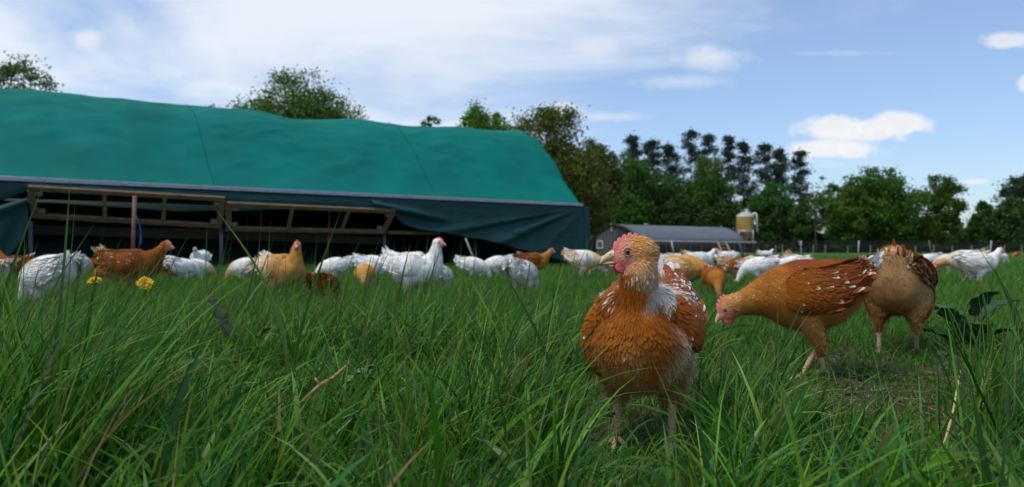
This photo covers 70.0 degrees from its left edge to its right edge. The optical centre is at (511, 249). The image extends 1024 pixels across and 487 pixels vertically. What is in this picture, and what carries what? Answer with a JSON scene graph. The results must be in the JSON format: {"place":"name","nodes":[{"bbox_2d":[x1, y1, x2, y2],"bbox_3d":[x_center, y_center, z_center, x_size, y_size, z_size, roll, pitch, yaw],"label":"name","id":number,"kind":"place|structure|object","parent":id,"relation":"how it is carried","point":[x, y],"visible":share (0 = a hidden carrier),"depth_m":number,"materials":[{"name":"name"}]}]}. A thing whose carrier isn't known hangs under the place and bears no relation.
{"place":"outdoors","nodes":[
{"label":"outdoors","id":0,"kind":"place"},
{"bbox_2d":[0,254,1023,348],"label":"pasture grass","id":1,"kind":"structure","parent":0,"point":[1008,275],"depth_m":4.50,"materials":[{"name":"green plant"}]},
{"bbox_2d":[0,0,1023,232],"label":"sky","id":2,"kind":"structure","parent":0,"point":[924,88],"materials":[{"name":"blue"}]},
{"bbox_2d":[0,232,1023,486],"bbox_3d":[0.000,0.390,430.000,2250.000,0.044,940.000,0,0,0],"label":"ground","id":3,"kind":"structure","parent":0,"point":[860,380],"depth_m":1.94,"materials":[{"name":"green plant"}]},
{"bbox_2d":[0,257,20,281],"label":"hen","id":4,"kind":"object","parent":3,"relation":"on","point":[8,262],"visible":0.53,"depth_m":6.14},
{"bbox_2d":[0,251,36,282],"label":"hen","id":5,"kind":"object","parent":3,"relation":"on","point":[28,258],"visible":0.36,"depth_m":6.92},
{"bbox_2d":[0,50,64,91],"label":"willow tree","id":6,"kind":"object","parent":3,"relation":"on","point":[10,70],"visible":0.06,"depth_m":51.74,"materials":[{"name":"green plant"}]},
{"bbox_2d":[18,250,88,304],"bbox_3d":[-2.551,0.195,4.006,0.500,0.394,0.266,0,0,24],"label":"hen","id":7,"kind":"object","parent":3,"relation":"on","point":[49,265],"visible":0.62,"depth_m":3.90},
{"bbox_2d":[85,257,93,272],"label":"hen","id":8,"kind":"object","parent":3,"relation":"on","point":[90,265],"visible":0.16,"depth_m":9.29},
{"bbox_2d":[87,277,101,336],"bbox_3d":[-1.285,0.243,2.248,0.045,0.320,0.043,0,0,0],"label":"dandelion","id":9,"kind":"object","parent":3,"relation":"on","point":[91,280],"visible":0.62,"depth_m":2.25,"materials":[{"name":"yellow plant"}]},
{"bbox_2d":[92,266,116,283],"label":"hen","id":10,"kind":"object","parent":3,"relation":"on","point":[100,272],"visible":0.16,"depth_m":6.33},
{"bbox_2d":[90,240,174,291],"bbox_3d":[-2.736,0.163,5.301,0.563,0.468,0.294,0,0,-4],"label":"hen","id":11,"kind":"object","parent":3,"relation":"on","point":[129,260],"visible":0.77,"depth_m":5.21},
{"bbox_2d":[135,276,153,344],"bbox_3d":[-1.052,0.237,2.097,0.048,0.324,0.036,0,0,-44],"label":"dandelion","id":12,"kind":"object","parent":3,"relation":"on","point":[147,283],"visible":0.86,"depth_m":2.10,"materials":[{"name":"yellow plant"}]},
{"bbox_2d":[159,257,175,279],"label":"hen","id":13,"kind":"object","parent":3,"relation":"on","point":[165,270],"visible":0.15,"depth_m":7.12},
{"bbox_2d":[163,257,202,282],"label":"hen","id":14,"kind":"object","parent":3,"relation":"on","point":[186,266],"visible":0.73,"depth_m":6.91,"materials":[{"name":"white"}]},
{"bbox_2d":[182,258,216,280],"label":"hen","id":15,"kind":"object","parent":3,"relation":"on","point":[201,263],"visible":0.37,"depth_m":7.58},
{"bbox_2d":[190,247,211,261],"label":"hen","id":16,"kind":"object","parent":3,"relation":"on","point":[195,254],"visible":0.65,"depth_m":10.48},
{"bbox_2d":[205,295,273,358],"bbox_3d":[-0.893,0.273,2.342,0.213,0.259,0.145,0,0,22],"label":"dock plant","id":17,"kind":"object","parent":3,"relation":"on","point":[211,302],"visible":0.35,"depth_m":2.37,"materials":[{"name":"green plant"}]},
{"bbox_2d":[224,255,255,279],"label":"hen","id":18,"kind":"object","parent":3,"relation":"on","point":[239,264],"visible":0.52,"depth_m":6.92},
{"bbox_2d":[254,240,304,296],"bbox_3d":[-1.582,0.164,5.011,0.448,0.463,0.268,0,0,38],"label":"hen","id":19,"kind":"object","parent":3,"relation":"on","point":[293,258],"visible":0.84,"depth_m":4.88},
{"bbox_2d":[0,88,590,267],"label":"mobile hen house","id":20,"kind":"structure","parent":3,"relation":"on","point":[175,174],"depth_m":13.50,"materials":[{"name":"fabric"}]},
{"bbox_2d":[135,216,141,244],"bbox_3d":[-5.528,-0.288,10.819,0.090,0.434,0.027,0,0,-39],"label":"string","id":21,"kind":"object","parent":20,"relation":"hanging from","point":[140,231],"visible":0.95,"depth_m":10.83,"materials":[{"name":"blue plastic"}]},
{"bbox_2d":[227,64,368,119],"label":"field maple","id":22,"kind":"object","parent":3,"relation":"on","point":[311,106],"visible":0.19,"depth_m":60.77,"materials":[{"name":"green plant"}]},
{"bbox_2d":[247,364,375,408],"bbox_3d":[-0.481,0.342,1.752,0.309,0.123,0.042,0,0,-21],"label":"dock plant","id":23,"kind":"object","parent":3,"relation":"on","point":[368,368],"visible":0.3,"depth_m":1.79,"materials":[{"name":"green plant"}]},
{"bbox_2d":[303,270,340,301],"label":"hen","id":24,"kind":"object","parent":3,"relation":"on","point":[325,276],"visible":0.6,"depth_m":4.70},
{"bbox_2d":[299,365,346,403],"bbox_3d":[-0.305,0.218,1.185,0.077,0.059,0.009,0,0,-22],"label":"twig","id":25,"kind":"object","parent":3,"relation":"on","point":[323,383],"visible":0.99,"depth_m":1.18,"materials":[{"name":"brown wood"}]},
{"bbox_2d":[314,255,352,276],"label":"hen","id":26,"kind":"object","parent":3,"relation":"on","point":[340,264],"visible":0.73,"depth_m":7.33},
{"bbox_2d":[353,261,376,286],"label":"hen","id":27,"kind":"object","parent":3,"relation":"on","point":[360,268],"visible":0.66,"depth_m":6.13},
{"bbox_2d":[350,253,395,281],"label":"hen","id":28,"kind":"object","parent":3,"relation":"on","point":[360,258],"visible":0.49,"depth_m":6.92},
{"bbox_2d":[369,326,449,357],"bbox_3d":[-0.357,0.330,2.464,0.203,0.149,0.228,0,0,37],"label":"dock plant","id":29,"kind":"object","parent":3,"relation":"on","point":[378,329],"visible":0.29,"depth_m":2.47,"materials":[{"name":"green plant"}]},
{"bbox_2d":[378,237,445,294],"bbox_3d":[-0.692,0.158,5.104,0.493,0.491,0.285,0,0,14],"label":"hen","id":30,"kind":"object","parent":3,"relation":"on","point":[438,244],"visible":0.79,"depth_m":5.01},
{"bbox_2d":[419,115,441,126],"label":"birch tree","id":31,"kind":"object","parent":3,"relation":"on","point":[429,119],"visible":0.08,"depth_m":74.71,"materials":[{"name":"green plant"}]},
{"bbox_2d":[433,266,453,290],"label":"hen","id":32,"kind":"object","parent":3,"relation":"on","point":[445,275],"visible":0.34,"depth_m":5.62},
{"bbox_2d":[465,238,473,256],"bbox_3d":[-0.779,0.050,13.932,0.337,0.557,0.035,0,0,43],"label":"stake","id":33,"kind":"object","parent":3,"relation":"on","point":[469,247],"visible":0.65,"depth_m":13.96,"materials":[{"name":"grey wood"}]},
{"bbox_2d":[453,255,491,278],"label":"hen","id":34,"kind":"object","parent":3,"relation":"on","point":[480,265],"visible":0.7,"depth_m":7.93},
{"bbox_2d":[456,97,504,130],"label":"ash tree","id":35,"kind":"object","parent":3,"relation":"on","point":[475,118],"visible":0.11,"depth_m":77.29,"materials":[{"name":"green plant"}]},
{"bbox_2d":[478,254,513,276],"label":"hen","id":36,"kind":"object","parent":3,"relation":"on","point":[491,261],"visible":0.54,"depth_m":8.52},
{"bbox_2d":[492,111,515,130],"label":"ash tree","id":37,"kind":"object","parent":3,"relation":"on","point":[503,119],"visible":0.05,"depth_m":79.64,"materials":[{"name":"green plant"}]},
{"bbox_2d":[0,247,1012,380],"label":"grass stems","id":38,"kind":"object","parent":3,"relation":"on","point":[431,275],"visible":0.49,"depth_m":2.57,"materials":[{"name":"green plant"}]},
{"bbox_2d":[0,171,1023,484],"bbox_3d":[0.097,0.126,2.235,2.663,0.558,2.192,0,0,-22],"label":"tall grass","id":39,"kind":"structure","parent":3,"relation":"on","point":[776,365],"depth_m":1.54,"materials":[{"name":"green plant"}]},
{"bbox_2d":[500,257,538,294],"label":"hen","id":40,"kind":"object","parent":3,"relation":"on","point":[514,269],"visible":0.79,"depth_m":5.29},
{"bbox_2d":[42,331,1023,486],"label":"clover","id":41,"kind":"object","parent":3,"relation":"on","point":[613,413],"visible":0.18,"depth_m":1.98,"materials":[{"name":"green plant"}]},
{"bbox_2d":[513,248,554,269],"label":"hen","id":42,"kind":"object","parent":3,"relation":"on","point":[534,257],"visible":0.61,"depth_m":8.72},
{"bbox_2d":[488,101,626,241],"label":"oak tree","id":43,"kind":"object","parent":3,"relation":"on","point":[582,176],"visible":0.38,"depth_m":69.93,"materials":[{"name":"green plant"}]},
{"bbox_2d":[561,247,608,277],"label":"hen","id":44,"kind":"object","parent":3,"relation":"on","point":[584,264],"visible":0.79,"depth_m":8.12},
{"bbox_2d":[589,256,609,276],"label":"hen","id":45,"kind":"object","parent":3,"relation":"on","point":[601,268],"visible":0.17,"depth_m":8.74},
{"bbox_2d":[579,137,628,252],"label":"oak tree","id":46,"kind":"object","parent":3,"relation":"on","point":[610,156],"visible":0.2,"depth_m":77.20,"materials":[{"name":"green plant"}]},
{"bbox_2d":[603,261,619,277],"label":"hen","id":47,"kind":"object","parent":3,"relation":"on","point":[609,266],"visible":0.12,"depth_m":7.96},
{"bbox_2d":[621,130,647,180],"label":"pine tree","id":48,"kind":"object","parent":3,"relation":"on","point":[632,140],"visible":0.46,"depth_m":107.50,"materials":[{"name":"green plant"}]},
{"bbox_2d":[603,150,672,225],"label":"maple tree","id":49,"kind":"object","parent":3,"relation":"on","point":[635,168],"visible":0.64,"depth_m":98.37,"materials":[{"name":"green plant"}]},
{"bbox_2d":[580,233,707,457],"bbox_3d":[0.284,0.186,1.543,0.252,0.439,0.440,0,0,15],"label":"hen","id":50,"kind":"object","parent":3,"relation":"on","point":[651,300],"visible":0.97,"depth_m":1.39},
{"bbox_2d":[638,138,678,187],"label":"pine tree","id":51,"kind":"object","parent":3,"relation":"on","point":[650,146],"visible":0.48,"depth_m":109.55,"materials":[{"name":"green plant"}]},
{"bbox_2d":[650,140,690,200],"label":"pine tree","id":52,"kind":"object","parent":3,"relation":"on","point":[667,149],"visible":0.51,"depth_m":107.64,"materials":[{"name":"green plant"}]},
{"bbox_2d":[644,173,708,225],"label":"maple tree","id":53,"kind":"object","parent":3,"relation":"on","point":[671,187],"visible":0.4,"depth_m":100.39,"materials":[{"name":"green plant"}]},
{"bbox_2d":[661,126,710,196],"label":"pine tree","id":54,"kind":"object","parent":3,"relation":"on","point":[690,146],"visible":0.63,"depth_m":106.86,"materials":[{"name":"green plant"}]},
{"bbox_2d":[662,254,709,281],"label":"hen","id":55,"kind":"object","parent":3,"relation":"on","point":[692,267],"visible":0.57,"depth_m":5.71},
{"bbox_2d":[683,248,717,264],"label":"hen","id":56,"kind":"object","parent":3,"relation":"on","point":[705,257],"visible":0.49,"depth_m":10.52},
{"bbox_2d":[692,132,721,182],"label":"pine tree","id":57,"kind":"object","parent":3,"relation":"on","point":[708,139],"visible":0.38,"depth_m":110.57,"materials":[{"name":"green plant"}]},
{"bbox_2d":[680,182,737,226],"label":"maple tree","id":58,"kind":"object","parent":3,"relation":"on","point":[691,193],"visible":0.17,"depth_m":100.81,"materials":[{"name":"green plant"}]},
{"bbox_2d":[701,264,726,298],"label":"hen","id":59,"kind":"object","parent":3,"relation":"on","point":[713,275],"visible":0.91,"depth_m":5.43,"materials":[{"name":"orange"}]},
{"bbox_2d":[688,146,744,230],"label":"birch tree","id":60,"kind":"object","parent":3,"relation":"on","point":[708,178],"visible":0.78,"depth_m":100.02,"materials":[{"name":"green plant"}]},
{"bbox_2d":[710,253,729,266],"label":"hen","id":61,"kind":"object","parent":3,"relation":"on","point":[723,255],"visible":0.18,"depth_m":11.96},
{"bbox_2d":[711,254,731,275],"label":"hen","id":62,"kind":"object","parent":3,"relation":"on","point":[718,259],"visible":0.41,"depth_m":8.90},
{"bbox_2d":[717,242,730,251],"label":"ladder","id":63,"kind":"object","parent":3,"relation":"on","point":[723,247],"visible":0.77,"depth_m":85.50,"materials":[{"name":"brown wood"}]},
{"bbox_2d":[717,249,736,257],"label":"hen","id":64,"kind":"object","parent":3,"relation":"on","point":[732,254],"visible":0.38,"depth_m":14.93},
{"bbox_2d":[717,134,740,194],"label":"pine tree","id":65,"kind":"object","parent":3,"relation":"on","point":[729,155],"visible":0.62,"depth_m":108.72,"materials":[{"name":"green plant"}]},
{"bbox_2d":[722,255,753,278],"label":"hen","id":66,"kind":"object","parent":3,"relation":"on","point":[732,266],"visible":0.63,"depth_m":7.94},
{"bbox_2d":[724,138,764,211],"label":"pine tree","id":67,"kind":"object","parent":3,"relation":"on","point":[744,147],"visible":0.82,"depth_m":106.45,"materials":[{"name":"green plant"}]},
{"bbox_2d":[736,212,757,251],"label":"feed silo","id":68,"kind":"object","parent":3,"relation":"on","point":[745,225],"visible":0.73,"depth_m":92.16,"materials":[{"name":"metal"}]},
{"bbox_2d":[741,254,757,256],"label":"hen","id":69,"kind":"object","parent":3,"relation":"on","point":[743,255],"visible":0.24,"depth_m":12.94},
{"bbox_2d":[734,255,780,281],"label":"hen","id":70,"kind":"object","parent":3,"relation":"on","point":[754,265],"visible":0.89,"depth_m":7.22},
{"bbox_2d":[745,142,782,194],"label":"pine tree","id":71,"kind":"object","parent":3,"relation":"on","point":[764,177],"visible":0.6,"depth_m":107.79,"materials":[{"name":"green plant"}]},
{"bbox_2d":[756,249,774,255],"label":"hen","id":72,"kind":"object","parent":3,"relation":"on","point":[759,252],"visible":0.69,"depth_m":18.92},
{"bbox_2d":[743,181,796,249],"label":"hazel tree","id":73,"kind":"object","parent":3,"relation":"on","point":[763,206],"visible":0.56,"depth_m":100.76,"materials":[{"name":"green plant"}]},
{"bbox_2d":[767,146,795,202],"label":"pine tree","id":74,"kind":"object","parent":3,"relation":"on","point":[779,156],"visible":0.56,"depth_m":106.54,"materials":[{"name":"green plant"}]},
{"bbox_2d":[781,253,801,258],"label":"hen","id":75,"kind":"object","parent":3,"relation":"on","point":[788,255],"visible":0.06,"depth_m":8.95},
{"bbox_2d":[773,254,812,267],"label":"hen","id":76,"kind":"object","parent":3,"relation":"on","point":[786,259],"visible":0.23,"depth_m":7.14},
{"bbox_2d":[715,251,883,380],"bbox_3d":[0.894,0.200,2.289,0.498,0.396,0.283,0,0,15],"label":"hen","id":77,"kind":"object","parent":3,"relation":"on","point":[838,291],"visible":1,"depth_m":2.20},
{"bbox_2d":[784,147,816,206],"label":"pine tree","id":78,"kind":"object","parent":3,"relation":"on","point":[800,179],"visible":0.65,"depth_m":104.78,"materials":[{"name":"green plant"}]},
{"bbox_2d":[781,200,824,251],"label":"hazel tree","id":79,"kind":"object","parent":3,"relation":"on","point":[804,226],"visible":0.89,"depth_m":97.03,"materials":[{"name":"green plant"}]},
{"bbox_2d":[590,182,1023,252],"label":"undergrowth","id":80,"kind":"object","parent":3,"relation":"on","point":[759,235],"visible":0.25,"depth_m":97.92,"materials":[{"name":"green plant"}]},
{"bbox_2d":[799,175,839,251],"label":"alder tree","id":81,"kind":"object","parent":3,"relation":"on","point":[820,197],"visible":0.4,"depth_m":93.83,"materials":[{"name":"green plant"}]},
{"bbox_2d":[649,349,1021,480],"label":"straw litter","id":82,"kind":"object","parent":3,"relation":"on","point":[889,392],"visible":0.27,"depth_m":1.97,"materials":[{"name":"plant"}]},
{"bbox_2d":[671,241,1019,254],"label":"netting fence","id":83,"kind":"object","parent":3,"relation":"on","point":[800,247],"visible":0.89,"depth_m":51.95,"materials":[{"name":"white paint"}]},
{"bbox_2d":[822,173,875,251],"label":"lime tree","id":84,"kind":"object","parent":3,"relation":"on","point":[843,212],"visible":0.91,"depth_m":89.16,"materials":[{"name":"green plant"}]},
{"bbox_2d":[717,352,1023,449],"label":"soil crumbs","id":85,"kind":"object","parent":3,"relation":"on","point":[847,393],"visible":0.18,"depth_m":2.07,"materials":[{"name":"brown soil"}]},
{"bbox_2d":[814,165,936,251],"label":"lime tree","id":86,"kind":"object","parent":3,"relation":"on","point":[894,202],"visible":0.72,"depth_m":89.46,"materials":[{"name":"green plant"}]},
{"bbox_2d":[776,229,993,251],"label":"thicket stems","id":87,"kind":"object","parent":3,"relation":"on","point":[812,251],"visible":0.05,"depth_m":98.28,"materials":[{"name":"brown plant"}]},
{"bbox_2d":[762,245,1023,252],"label":"wire fence","id":88,"kind":"object","parent":3,"relation":"on","point":[915,247],"visible":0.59,"depth_m":77.93,"materials":[{"name":"grey metal"}]},
{"bbox_2d":[858,238,937,354],"bbox_3d":[1.447,0.174,2.737,0.259,0.432,0.520,0,0,33],"label":"hen","id":89,"kind":"object","parent":3,"relation":"on","point":[902,267],"visible":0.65,"depth_m":2.60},
{"bbox_2d":[923,253,937,261],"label":"hen","id":90,"kind":"object","parent":3,"relation":"on","point":[931,257],"visible":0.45,"depth_m":13.93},
{"bbox_2d":[909,173,972,251],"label":"oak tree","id":91,"kind":"object","parent":3,"relation":"on","point":[941,221],"visible":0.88,"depth_m":91.08,"materials":[{"name":"green plant"}]},
{"bbox_2d":[933,254,950,272],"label":"hen","id":92,"kind":"object","parent":3,"relation":"on","point":[942,256],"visible":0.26,"depth_m":10.47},
{"bbox_2d":[943,370,960,442],"bbox_3d":[0.874,0.328,1.453,0.009,0.146,0.249,0,0,40],"label":"straw stalk","id":93,"kind":"object","parent":3,"relation":"on","point":[950,421],"visible":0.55,"depth_m":1.45,"materials":[{"name":"beige plant"}]},
{"bbox_2d":[934,247,988,278],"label":"hen","id":94,"kind":"object","parent":3,"relation":"on","point":[947,260],"visible":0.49,"depth_m":8.18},
{"bbox_2d":[922,291,1021,351],"bbox_3d":[1.723,0.270,2.747,0.379,0.249,0.370,0,0,-44],"label":"dock plant","id":95,"kind":"object","parent":3,"relation":"on","point":[974,309],"visible":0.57,"depth_m":2.70,"materials":[{"name":"green plant"}]},
{"bbox_2d":[951,247,1004,283],"bbox_3d":[4.731,0.177,7.395,0.527,0.418,0.264,0,0,0],"label":"hen","id":96,"kind":"object","parent":3,"relation":"on","point":[975,264],"visible":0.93,"depth_m":7.33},
{"bbox_2d":[965,200,993,250],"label":"thorn tree","id":97,"kind":"object","parent":3,"relation":"on","point":[973,229],"visible":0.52,"depth_m":93.58,"materials":[{"name":"green plant"}]},
{"bbox_2d":[975,197,1023,250],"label":"thorn tree","id":98,"kind":"object","parent":3,"relation":"on","point":[1005,219],"visible":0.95,"depth_m":89.06,"materials":[{"name":"green plant"}]},
{"bbox_2d":[999,253,1008,262],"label":"hen","id":99,"kind":"object","parent":3,"relation":"on","point":[1004,257],"visible":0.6,"depth_m":17.93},
{"bbox_2d":[988,173,1023,209],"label":"cedar tree","id":100,"kind":"object","parent":3,"relation":"on","point":[1015,190],"visible":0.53,"depth_m":95.65,"materials":[{"name":"green plant"}]},
{"bbox_2d":[1012,251,1021,257],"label":"hen","id":101,"kind":"object","parent":3,"relation":"on","point":[1015,254],"visible":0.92,"depth_m":29.93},
{"bbox_2d":[590,224,756,252],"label":"poultry barn","id":102,"kind":"structure","parent":0,"point":[687,236],"depth_m":85.03,"materials":[{"name":"grey metal"}]},
{"bbox_2d":[597,241,603,247],"bbox_3d":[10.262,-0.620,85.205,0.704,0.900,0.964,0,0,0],"label":"window","id":103,"kind":"structure","parent":102,"relation":"in","point":[601,242],"depth_m":85.06,"materials":[{"name":"white paint"}]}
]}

